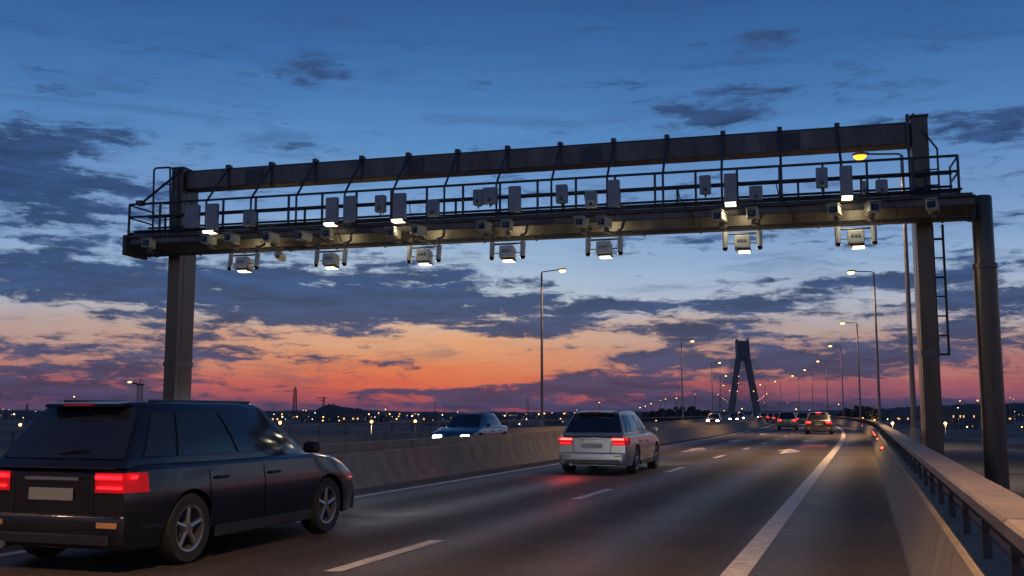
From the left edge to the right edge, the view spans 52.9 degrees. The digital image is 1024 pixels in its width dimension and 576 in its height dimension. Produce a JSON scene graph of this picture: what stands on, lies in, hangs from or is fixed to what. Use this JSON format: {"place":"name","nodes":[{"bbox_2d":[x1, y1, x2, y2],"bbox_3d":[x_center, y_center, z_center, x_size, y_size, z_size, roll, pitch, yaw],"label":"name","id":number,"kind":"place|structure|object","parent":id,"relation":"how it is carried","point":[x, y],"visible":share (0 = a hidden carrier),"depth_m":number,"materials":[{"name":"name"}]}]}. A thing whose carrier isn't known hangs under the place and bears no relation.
{"place":"outdoors","nodes":[
{"label":"outdoors","id":0,"kind":"place"},
{"bbox_2d":[24,404,28,424],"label":"lattice mast","id":1,"kind":"object","parent":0,"point":[26,408],"visible":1,"depth_m":793.48,"materials":[{"name":"metal"}]},
{"bbox_2d":[263,411,284,424],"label":"building","id":2,"kind":"structure","parent":0,"point":[275,417],"depth_m":735.42,"materials":[{"name":"black glass"}]},
{"bbox_2d":[342,414,362,423],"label":"building","id":3,"kind":"structure","parent":0,"point":[351,418],"depth_m":746.03,"materials":[{"name":"brown"}]},
{"bbox_2d":[421,412,438,424],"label":"building","id":4,"kind":"structure","parent":0,"point":[430,416],"depth_m":759.11,"materials":[{"name":"brown"}]},
{"bbox_2d":[0,415,907,575],"bbox_3d":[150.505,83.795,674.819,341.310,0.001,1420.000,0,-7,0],"label":"road","id":5,"kind":"structure","parent":0,"point":[704,512],"depth_m":13.19,"materials":[{"name":"grey asphalt"}]},
{"bbox_2d":[0,399,353,563],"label":"car","id":6,"kind":"object","parent":5,"relation":"on","point":[175,481],"visible":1,"depth_m":9.98,"materials":[{"name":"paint"}]},
{"bbox_2d":[0,421,772,556],"bbox_3d":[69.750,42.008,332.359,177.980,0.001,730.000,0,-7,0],"label":"edge line","id":7,"kind":"object","parent":5,"relation":"on","point":[14,552],"visible":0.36,"depth_m":21.73,"materials":[{"name":"paint"}]},
{"bbox_2d":[327,414,767,488],"bbox_3d":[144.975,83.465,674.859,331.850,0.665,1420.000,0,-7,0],"label":"median barrier","id":8,"kind":"object","parent":5,"relation":"on","point":[375,468],"visible":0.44,"depth_m":25.52,"materials":[{"name":"concrete"}]},
{"bbox_2d":[326,426,803,570],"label":"lane dashes","id":9,"kind":"object","parent":5,"relation":"on","point":[377,557],"visible":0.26,"depth_m":10.86,"materials":[{"name":"paint"}]},
{"bbox_2d":[559,410,659,473],"bbox_3d":[2.597,3.933,26.623,2.200,1.540,4.333,-2,-7,19],"label":"car","id":10,"kind":"object","parent":5,"relation":"on","point":[591,438],"visible":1,"depth_m":24.81,"materials":[{"name":"silver paint"}]},
{"bbox_2d":[758,413,766,419],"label":"car","id":11,"kind":"object","parent":5,"relation":"on","point":[763,415],"visible":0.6,"depth_m":211.48,"materials":[{"name":"paint"}]},
{"bbox_2d":[766,413,773,421],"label":"car","id":12,"kind":"object","parent":5,"relation":"on","point":[769,417],"visible":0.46,"depth_m":166.76,"materials":[{"name":"brown paint"}]},
{"bbox_2d":[771,413,779,423],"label":"car","id":13,"kind":"object","parent":5,"relation":"on","point":[774,418],"visible":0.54,"depth_m":147.02,"materials":[{"name":"paint"}]},
{"bbox_2d":[720,425,844,575],"bbox_3d":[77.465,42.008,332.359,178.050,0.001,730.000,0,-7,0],"label":"edge line","id":14,"kind":"object","parent":5,"relation":"on","point":[745,560],"visible":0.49,"depth_m":13.04,"materials":[{"name":"paint"}]},
{"bbox_2d":[776,412,799,429],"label":"car","id":15,"kind":"object","parent":5,"relation":"on","point":[787,419],"visible":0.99,"depth_m":92.30,"materials":[{"name":"brown paint"}]},
{"bbox_2d":[777,449,799,452],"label":"arrow marking","id":16,"kind":"object","parent":5,"relation":"on","point":[787,450],"visible":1,"depth_m":40.55,"materials":[{"name":"paint"}]},
{"bbox_2d":[796,413,807,423],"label":"car","id":17,"kind":"object","parent":5,"relation":"on","point":[802,416],"visible":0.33,"depth_m":125.03,"materials":[{"name":"paint"}]},
{"bbox_2d":[800,444,827,446],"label":"red patch marking","id":18,"kind":"object","parent":5,"relation":"on","point":[814,445],"visible":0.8,"depth_m":46.90,"materials":[{"name":"paint"}]},
{"bbox_2d":[803,412,834,433],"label":"car","id":19,"kind":"object","parent":5,"relation":"on","point":[818,421],"visible":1,"depth_m":71.91,"materials":[{"name":"paint"}]},
{"bbox_2d":[495,414,507,424],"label":"building","id":20,"kind":"structure","parent":0,"point":[501,417],"depth_m":771.92,"materials":[{"name":"black glass"}]},
{"bbox_2d":[0,419,1023,558],"bbox_3d":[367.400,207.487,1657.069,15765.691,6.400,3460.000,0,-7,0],"label":"ground","id":21,"kind":"structure","parent":0,"point":[965,449],"depth_m":399.78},
{"bbox_2d":[128,379,144,400],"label":"lamp mast","id":22,"kind":"object","parent":21,"relation":"on","point":[138,386],"visible":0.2,"depth_m":149.18,"materials":[{"name":"metal"}]},
{"bbox_2d":[291,385,297,422],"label":"lattice tower","id":23,"kind":"structure","parent":21,"relation":"on","point":[295,394],"depth_m":894.04,"materials":[{"name":"metal"}]},
{"bbox_2d":[319,397,324,422],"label":"lattice mast","id":24,"kind":"object","parent":21,"relation":"on","point":[323,400],"visible":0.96,"depth_m":893.13,"materials":[{"name":"metal"}]},
{"bbox_2d":[300,404,388,421],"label":"distant woodland","id":25,"kind":"object","parent":21,"relation":"on","point":[333,412],"visible":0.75,"depth_m":1001.14,"materials":[{"name":"plant"}]},
{"bbox_2d":[0,409,863,418],"bbox_3d":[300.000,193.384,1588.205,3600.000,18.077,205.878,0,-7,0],"label":"distant woodland","id":26,"kind":"object","parent":21,"relation":"on","point":[20,414],"visible":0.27,"depth_m":1516.94,"materials":[{"name":"plant"}]},
{"bbox_2d":[540,268,566,426],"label":"street lamp","id":27,"kind":"object","parent":21,"relation":"on","point":[562,270],"visible":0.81,"depth_m":68.56,"materials":[{"name":"grey metal"}]},
{"bbox_2d":[122,113,1009,496],"bbox_3d":[0.355,0.581,29.451,25.077,10.120,2.396,-2,-7,15],"label":"toll gantry","id":28,"kind":"object","parent":21,"relation":"on","point":[178,245],"visible":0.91,"depth_m":28.55,"materials":[{"name":"metal"}]},
{"bbox_2d":[141,238,155,253],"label":"beam camera","id":29,"kind":"object","parent":28,"relation":"attached to","point":[149,244],"visible":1,"depth_m":31.23,"materials":[{"name":"plastic"}]},
{"bbox_2d":[184,205,200,231],"bbox_3d":[-9.677,-2.104,31.249,0.481,0.807,0.263,-2,-7,15],"label":"antenna panel","id":30,"kind":"object","parent":28,"relation":"attached to","point":[192,217],"visible":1,"depth_m":31.13,"materials":[{"name":"metal"}]},
{"bbox_2d":[200,233,217,249],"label":"beam camera","id":31,"kind":"object","parent":28,"relation":"attached to","point":[210,240],"visible":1,"depth_m":30.73,"materials":[{"name":"metal"}]},
{"bbox_2d":[202,203,218,233],"bbox_3d":[-9.046,-2.086,31.002,0.404,0.919,0.408,-2,-7,15],"label":"antenna panel","id":32,"kind":"object","parent":28,"relation":"attached to","point":[212,219],"visible":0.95,"depth_m":30.94,"materials":[{"name":"metal"}]},
{"bbox_2d":[222,232,240,249],"bbox_3d":[-8.332,-1.401,30.677,0.300,0.392,0.670,-3,-10,21],"label":"beam camera","id":33,"kind":"object","parent":28,"relation":"attached to","point":[232,239],"visible":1,"depth_m":30.53,"materials":[{"name":"metal"}]},
{"bbox_2d":[227,244,264,272],"bbox_3d":[-7.939,-0.901,30.728,1.031,0.914,0.640,-2,-7,15],"label":"hanging camera unit","id":34,"kind":"object","parent":28,"relation":"hanging from","point":[244,264],"visible":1,"depth_m":30.47,"materials":[{"name":"metal"}]},
{"bbox_2d":[243,210,256,229],"bbox_3d":[-7.806,-2.017,30.725,0.373,0.560,0.345,-2,-7,15],"label":"junction box","id":35,"kind":"object","parent":28,"relation":"attached to","point":[249,218],"visible":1,"depth_m":30.59,"materials":[{"name":"metal"}]},
{"bbox_2d":[261,231,280,248],"bbox_3d":[-7.080,-1.405,30.345,0.300,0.392,0.670,-5,-12,28],"label":"beam camera","id":36,"kind":"object","parent":28,"relation":"attached to","point":[272,239],"visible":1,"depth_m":30.21,"materials":[{"name":"metal"}]},
{"bbox_2d":[274,246,286,261],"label":"hanging camera","id":37,"kind":"object","parent":28,"relation":"hanging from","point":[280,256],"visible":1,"depth_m":30.59,"materials":[{"name":"metal"}]},
{"bbox_2d":[294,230,313,246],"bbox_3d":[-6.058,-1.446,30.079,0.300,0.392,0.670,-1,-7,29],"label":"beam camera","id":38,"kind":"object","parent":28,"relation":"attached to","point":[305,237],"visible":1,"depth_m":29.94,"materials":[{"name":"metal"}]},
{"bbox_2d":[320,228,333,244],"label":"beam camera","id":39,"kind":"object","parent":28,"relation":"attached to","point":[327,234],"visible":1,"depth_m":29.65,"materials":[{"name":"metal"}]},
{"bbox_2d":[323,197,338,226],"bbox_3d":[-5.251,-2.222,30.001,0.378,0.851,0.408,-2,-7,15],"label":"antenna panel","id":40,"kind":"object","parent":28,"relation":"attached to","point":[332,213],"visible":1,"depth_m":29.95,"materials":[{"name":"metal"}]},
{"bbox_2d":[314,240,351,269],"bbox_3d":[-5.227,-0.989,30.011,1.031,0.914,0.640,-2,-7,15],"label":"hanging camera unit","id":41,"kind":"object","parent":28,"relation":"hanging from","point":[330,260],"visible":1,"depth_m":29.75,"materials":[{"name":"metal"}]},
{"bbox_2d":[343,196,356,224],"bbox_3d":[-4.697,-2.238,29.930,0.375,0.860,0.263,-2,-7,15],"label":"antenna panel","id":42,"kind":"object","parent":28,"relation":"attached to","point":[349,208],"visible":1,"depth_m":29.81,"materials":[{"name":"metal"}]},
{"bbox_2d":[375,195,386,215],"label":"junction box","id":43,"kind":"object","parent":28,"relation":"attached to","point":[380,204],"visible":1,"depth_m":29.55,"materials":[{"name":"metal"}]},
{"bbox_2d":[385,226,401,243],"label":"beam camera","id":44,"kind":"object","parent":28,"relation":"attached to","point":[393,233],"visible":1,"depth_m":29.16,"materials":[{"name":"metal"}]},
{"bbox_2d":[391,193,406,222],"bbox_3d":[-3.225,-2.292,29.467,0.386,0.858,0.408,-2,-7,15],"label":"antenna panel","id":45,"kind":"object","parent":28,"relation":"attached to","point":[399,207],"visible":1,"depth_m":29.41,"materials":[{"name":"metal"}]},
{"bbox_2d":[409,224,426,241],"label":"beam camera","id":46,"kind":"object","parent":28,"relation":"attached to","point":[419,231],"visible":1,"depth_m":29.01,"materials":[{"name":"metal"}]},
{"bbox_2d":[406,236,443,265],"bbox_3d":[-2.456,-1.078,29.279,1.031,0.914,0.640,-2,-7,15],"label":"hanging camera unit","id":47,"kind":"object","parent":28,"relation":"hanging from","point":[424,257],"visible":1,"depth_m":29.03,"materials":[{"name":"metal"}]},
{"bbox_2d":[427,199,439,219],"bbox_3d":[-2.224,-2.217,29.253,0.337,0.578,0.345,-2,-7,15],"label":"junction box","id":48,"kind":"object","parent":28,"relation":"attached to","point":[433,208],"visible":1,"depth_m":29.12,"materials":[{"name":"metal"}]},
{"bbox_2d":[473,189,483,208],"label":"junction box","id":49,"kind":"object","parent":28,"relation":"attached to","point":[477,198],"visible":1,"depth_m":28.81,"materials":[{"name":"metal"}]},
{"bbox_2d":[475,220,491,239],"bbox_3d":[-0.755,-1.617,28.672,0.300,0.392,0.670,-5,-12,20],"label":"beam camera","id":50,"kind":"object","parent":28,"relation":"attached to","point":[484,227],"visible":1,"depth_m":28.49,"materials":[{"name":"metal"}]},
{"bbox_2d":[482,187,497,206],"bbox_3d":[-0.599,-2.531,28.856,0.410,0.552,0.345,-2,-7,15],"label":"junction box","id":51,"kind":"object","parent":28,"relation":"attached to","point":[489,196],"visible":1,"depth_m":28.73,"materials":[{"name":"metal"}]},
{"bbox_2d":[500,219,513,236],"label":"beam camera","id":52,"kind":"object","parent":28,"relation":"attached to","point":[507,226],"visible":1,"depth_m":28.27,"materials":[{"name":"metal"}]},
{"bbox_2d":[489,232,526,262],"bbox_3d":[-0.092,-1.154,28.655,1.031,0.914,0.640,-2,-7,15],"label":"hanging camera unit","id":53,"kind":"object","parent":28,"relation":"hanging from","point":[507,252],"visible":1,"depth_m":28.39,"materials":[{"name":"metal"}]},
{"bbox_2d":[508,186,520,215],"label":"antenna panel","id":54,"kind":"object","parent":28,"relation":"attached to","point":[514,199],"visible":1,"depth_m":28.55,"materials":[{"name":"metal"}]},
{"bbox_2d":[556,184,567,206],"bbox_3d":[1.382,-2.532,28.325,0.316,0.602,0.345,-2,-7,15],"label":"junction box","id":55,"kind":"object","parent":28,"relation":"attached to","point":[562,194],"visible":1,"depth_m":28.19,"materials":[{"name":"metal"}]},
{"bbox_2d":[573,216,588,234],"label":"beam camera","id":56,"kind":"object","parent":28,"relation":"attached to","point":[581,223],"visible":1,"depth_m":27.76,"materials":[{"name":"metal"}]},
{"bbox_2d":[585,190,597,211],"bbox_3d":[2.176,-2.357,28.091,0.311,0.558,0.345,-2,-7,15],"label":"junction box","id":57,"kind":"object","parent":28,"relation":"attached to","point":[591,199],"visible":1,"depth_m":27.95,"materials":[{"name":"metal"}]},
{"bbox_2d":[585,227,622,258],"bbox_3d":[2.526,-1.238,27.964,1.031,0.914,0.640,-2,-7,15],"label":"hanging camera unit","id":58,"kind":"object","parent":28,"relation":"hanging from","point":[604,248],"visible":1,"depth_m":27.70,"materials":[{"name":"metal"}]},
{"bbox_2d":[595,215,612,233],"bbox_3d":[2.518,-1.707,27.812,0.300,0.392,0.670,-4,-7,29],"label":"beam camera","id":59,"kind":"object","parent":28,"relation":"attached to","point":[604,222],"visible":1,"depth_m":27.62,"materials":[{"name":"metal"}]},
{"bbox_2d":[607,179,619,210],"bbox_3d":[2.776,-2.506,27.960,0.326,0.848,0.263,-2,-7,15],"label":"antenna panel","id":60,"kind":"object","parent":28,"relation":"attached to","point":[613,187],"visible":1,"depth_m":27.84,"materials":[{"name":"metal"}]},
{"bbox_2d":[699,175,710,197],"bbox_3d":[5.137,-2.684,27.337,0.294,0.584,0.345,-2,-7,15],"label":"junction box","id":61,"kind":"object","parent":28,"relation":"attached to","point":[705,185],"visible":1,"depth_m":27.20,"materials":[{"name":"metal"}]},
{"bbox_2d":[710,209,727,228],"bbox_3d":[5.472,-1.806,27.031,0.300,0.392,0.670,-5,-9,28],"label":"beam camera","id":62,"kind":"object","parent":28,"relation":"attached to","point":[719,216],"visible":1,"depth_m":26.84,"materials":[{"name":"metal"}]},
{"bbox_2d":[724,173,736,206],"bbox_3d":[5.750,-2.586,27.097,0.326,0.873,0.408,-2,-7,15],"label":"antenna panel","id":63,"kind":"object","parent":28,"relation":"attached to","point":[730,189],"visible":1,"depth_m":27.04,"materials":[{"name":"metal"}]},
{"bbox_2d":[722,221,762,253],"bbox_3d":[6.054,-1.352,27.032,1.031,0.914,0.640,-2,-7,15],"label":"hanging camera unit","id":64,"kind":"object","parent":28,"relation":"hanging from","point":[742,243],"visible":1,"depth_m":26.77,"materials":[{"name":"metal"}]},
{"bbox_2d":[745,207,758,225],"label":"beam camera","id":65,"kind":"object","parent":28,"relation":"attached to","point":[752,214],"visible":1,"depth_m":26.60,"materials":[{"name":"metal"}]},
{"bbox_2d":[749,185,762,203],"bbox_3d":[6.394,-2.426,26.969,0.340,0.465,0.345,-2,-7,15],"label":"junction box","id":66,"kind":"object","parent":28,"relation":"attached to","point":[755,193],"visible":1,"depth_m":26.84,"materials":[{"name":"metal"}]},
{"bbox_2d":[815,167,827,190],"bbox_3d":[8.004,-2.790,26.582,0.295,0.608,0.345,-2,-7,15],"label":"junction box","id":67,"kind":"object","parent":28,"relation":"attached to","point":[821,178],"visible":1,"depth_m":26.45,"materials":[{"name":"metal"}]},
{"bbox_2d":[826,202,841,222],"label":"beam camera","id":68,"kind":"object","parent":28,"relation":"attached to","point":[835,211],"visible":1,"depth_m":26.10,"materials":[{"name":"metal"}]},
{"bbox_2d":[839,165,852,200],"bbox_3d":[8.563,-2.694,26.356,0.308,0.888,0.408,-2,-7,15],"label":"antenna panel","id":69,"kind":"object","parent":28,"relation":"attached to","point":[846,184],"visible":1,"depth_m":26.30,"materials":[{"name":"metal"}]},
{"bbox_2d":[834,217,877,248],"bbox_3d":[8.778,-1.440,26.312,1.031,0.914,0.640,-2,-7,15],"label":"hanging camera unit","id":70,"kind":"object","parent":28,"relation":"hanging from","point":[855,238],"visible":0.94,"depth_m":26.04,"materials":[{"name":"metal"}]},
{"bbox_2d":[861,181,866,197],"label":"junction box","id":71,"kind":"object","parent":28,"relation":"attached to","point":[863,186],"visible":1,"depth_m":26.15,"materials":[{"name":"metal"}]},
{"bbox_2d":[864,200,881,220],"bbox_3d":[9.117,-1.955,26.071,0.300,0.392,0.670,2,-8,3],"label":"beam camera","id":72,"kind":"object","parent":28,"relation":"attached to","point":[871,208],"visible":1,"depth_m":25.84,"materials":[{"name":"metal"}]},
{"bbox_2d":[875,179,887,196],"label":"junction box","id":73,"kind":"object","parent":28,"relation":"attached to","point":[881,186],"visible":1,"depth_m":26.04,"materials":[{"name":"metal"}]},
{"bbox_2d":[924,197,939,219],"bbox_3d":[10.516,-1.980,25.698,0.300,0.392,0.670,-7,-13,28],"label":"beam camera","id":74,"kind":"object","parent":28,"relation":"attached to","point":[932,207],"visible":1,"depth_m":25.51,"materials":[{"name":"metal"}]},
{"bbox_2d":[640,412,650,421],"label":"tree","id":75,"kind":"object","parent":21,"relation":"on","point":[645,416],"visible":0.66,"depth_m":425.95,"materials":[{"name":"green plant"}]},
{"bbox_2d":[649,411,657,421],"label":"tree","id":76,"kind":"object","parent":21,"relation":"on","point":[653,413],"visible":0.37,"depth_m":436.28,"materials":[{"name":"green plant"}]},
{"bbox_2d":[656,408,667,420],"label":"tree","id":77,"kind":"object","parent":21,"relation":"on","point":[660,411],"visible":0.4,"depth_m":425.65,"materials":[{"name":"green plant"}]},
{"bbox_2d":[664,409,672,420],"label":"tree","id":78,"kind":"object","parent":21,"relation":"on","point":[669,414],"visible":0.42,"depth_m":435.26,"materials":[{"name":"green plant"}]},
{"bbox_2d":[670,407,685,420],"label":"tree","id":79,"kind":"object","parent":21,"relation":"on","point":[674,413],"visible":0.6,"depth_m":425.81,"materials":[{"name":"green plant"}]},
{"bbox_2d":[685,406,700,419],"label":"tree","id":80,"kind":"object","parent":21,"relation":"on","point":[693,410],"visible":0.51,"depth_m":425.76,"materials":[{"name":"green plant"}]},
{"bbox_2d":[703,410,709,417],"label":"tree","id":81,"kind":"object","parent":21,"relation":"on","point":[706,413],"visible":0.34,"depth_m":426.47,"materials":[{"name":"green plant"}]},
{"bbox_2d":[713,339,784,414],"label":"bridge tower","id":82,"kind":"structure","parent":21,"relation":"on","point":[742,350],"depth_m":794.05,"materials":[{"name":"concrete"}]},
{"bbox_2d":[844,407,853,416],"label":"tree","id":83,"kind":"object","parent":21,"relation":"on","point":[848,413],"visible":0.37,"depth_m":326.34,"materials":[{"name":"green plant"}]},
{"bbox_2d":[851,405,858,417],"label":"tree","id":84,"kind":"object","parent":21,"relation":"on","point":[855,408],"visible":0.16,"depth_m":331.59,"materials":[{"name":"green plant"}]},
{"bbox_2d":[854,406,870,418],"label":"tree","id":85,"kind":"object","parent":21,"relation":"on","point":[865,414],"visible":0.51,"depth_m":326.77,"materials":[{"name":"green plant"}]},
{"bbox_2d":[866,406,875,419],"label":"tree","id":86,"kind":"object","parent":21,"relation":"on","point":[871,409],"visible":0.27,"depth_m":331.32,"materials":[{"name":"green plant"}]},
{"bbox_2d":[873,409,882,422],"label":"tree","id":87,"kind":"object","parent":21,"relation":"on","point":[876,413],"visible":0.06,"depth_m":327.17,"materials":[{"name":"green plant"}]},
{"bbox_2d":[852,152,922,471],"bbox_3d":[13.581,0.727,37.331,1.920,11.700,0.400,-2,-7,19],"label":"street lamp","id":88,"kind":"object","parent":21,"relation":"on","point":[914,431],"visible":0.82,"depth_m":36.98,"materials":[{"name":"grey metal"}]},
{"bbox_2d":[871,403,1023,420],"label":"distant woodland","id":89,"kind":"object","parent":21,"relation":"on","point":[1017,408],"visible":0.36,"depth_m":1262.58,"materials":[{"name":"plant"}]},
{"bbox_2d":[980,414,1012,423],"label":"building","id":90,"kind":"structure","parent":21,"relation":"on","point":[1009,418],"depth_m":810.52,"materials":[{"name":"grey glass"}]},
{"bbox_2d":[0,0,1023,411],"label":"sky","id":91,"kind":"structure","parent":0,"point":[96,96],"materials":[{"name":"blue"}]},
{"bbox_2d":[545,414,562,424],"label":"building","id":92,"kind":"structure","parent":0,"point":[553,416],"depth_m":784.72,"materials":[{"name":"grey glass"}]},
{"bbox_2d":[890,412,910,424],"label":"building","id":93,"kind":"structure","parent":0,"point":[899,418],"depth_m":797.90,"materials":[{"name":"grey"}]},
{"bbox_2d":[942,408,979,427],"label":"building","id":94,"kind":"structure","parent":0,"point":[968,417],"depth_m":595.52,"materials":[{"name":"grey"}]},
{"label":"opposite road","id":95,"kind":"structure","parent":0,"visible":0},
{"bbox_2d":[432,413,508,437],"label":"car","id":96,"kind":"object","parent":95,"relation":"on","point":[466,424],"visible":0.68,"depth_m":41.30,"materials":[{"name":"blue paint"}]},
{"bbox_2d":[298,415,758,454],"bbox_3d":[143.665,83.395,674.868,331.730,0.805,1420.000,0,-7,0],"label":"median barrier","id":97,"kind":"object","parent":95,"relation":"on","point":[338,448],"visible":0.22,"depth_m":27.86,"materials":[{"name":"concrete"}]},
{"bbox_2d":[705,413,721,421],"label":"car","id":98,"kind":"object","parent":95,"relation":"on","point":[712,417],"visible":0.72,"depth_m":126.94,"materials":[{"name":"paint"}]},
{"bbox_2d":[727,413,739,420],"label":"car","id":99,"kind":"object","parent":95,"relation":"on","point":[734,416],"visible":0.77,"depth_m":169.58,"materials":[{"name":"brown paint"}]},
{"bbox_2d":[738,413,745,419],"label":"car","id":100,"kind":"object","parent":95,"relation":"on","point":[742,416],"visible":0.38,"depth_m":211.70,"materials":[{"name":"grey paint"}]},
{"bbox_3d":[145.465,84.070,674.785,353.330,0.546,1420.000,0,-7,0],"label":"road deck","id":101,"kind":"structure","parent":0,"visible":0},
{"bbox_2d":[0,414,728,457],"bbox_3d":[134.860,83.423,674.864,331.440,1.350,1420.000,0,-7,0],"label":"parapet","id":102,"kind":"structure","parent":101,"relation":"on","point":[345,438],"depth_m":44.26,"materials":[{"name":"concrete"}]},
{"bbox_2d":[681,340,693,419],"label":"street lamp","id":103,"kind":"object","parent":101,"relation":"on","point":[682,379],"visible":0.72,"depth_m":135.52,"materials":[{"name":"grey metal"}]},
{"bbox_2d":[711,362,720,412],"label":"street lamp","id":104,"kind":"object","parent":101,"relation":"on","point":[712,387],"visible":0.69,"depth_m":193.03,"materials":[{"name":"grey metal"}]},
{"bbox_2d":[817,360,828,413],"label":"street lamp","id":105,"kind":"object","parent":101,"relation":"on","point":[827,388],"visible":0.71,"depth_m":187.12,"materials":[{"name":"grey metal"}]},
{"bbox_2d":[828,345,843,416],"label":"street lamp","id":106,"kind":"object","parent":101,"relation":"on","point":[842,378],"visible":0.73,"depth_m":144.43,"materials":[{"name":"grey metal"}]},
{"bbox_2d":[840,322,861,417],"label":"street lamp","id":107,"kind":"object","parent":101,"relation":"on","point":[858,368],"visible":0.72,"depth_m":107.68,"materials":[{"name":"grey metal"}]},
{"bbox_2d":[847,270,881,422],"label":"street lamp","id":108,"kind":"object","parent":101,"relation":"on","point":[877,363],"visible":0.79,"depth_m":68.55,"materials":[{"name":"grey metal"}]},
{"bbox_2d":[759,414,1023,575],"bbox_3d":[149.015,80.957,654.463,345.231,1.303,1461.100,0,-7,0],"label":"parapet","id":109,"kind":"structure","parent":101,"relation":"on","point":[939,532],"depth_m":8.17,"materials":[{"name":"concrete"}]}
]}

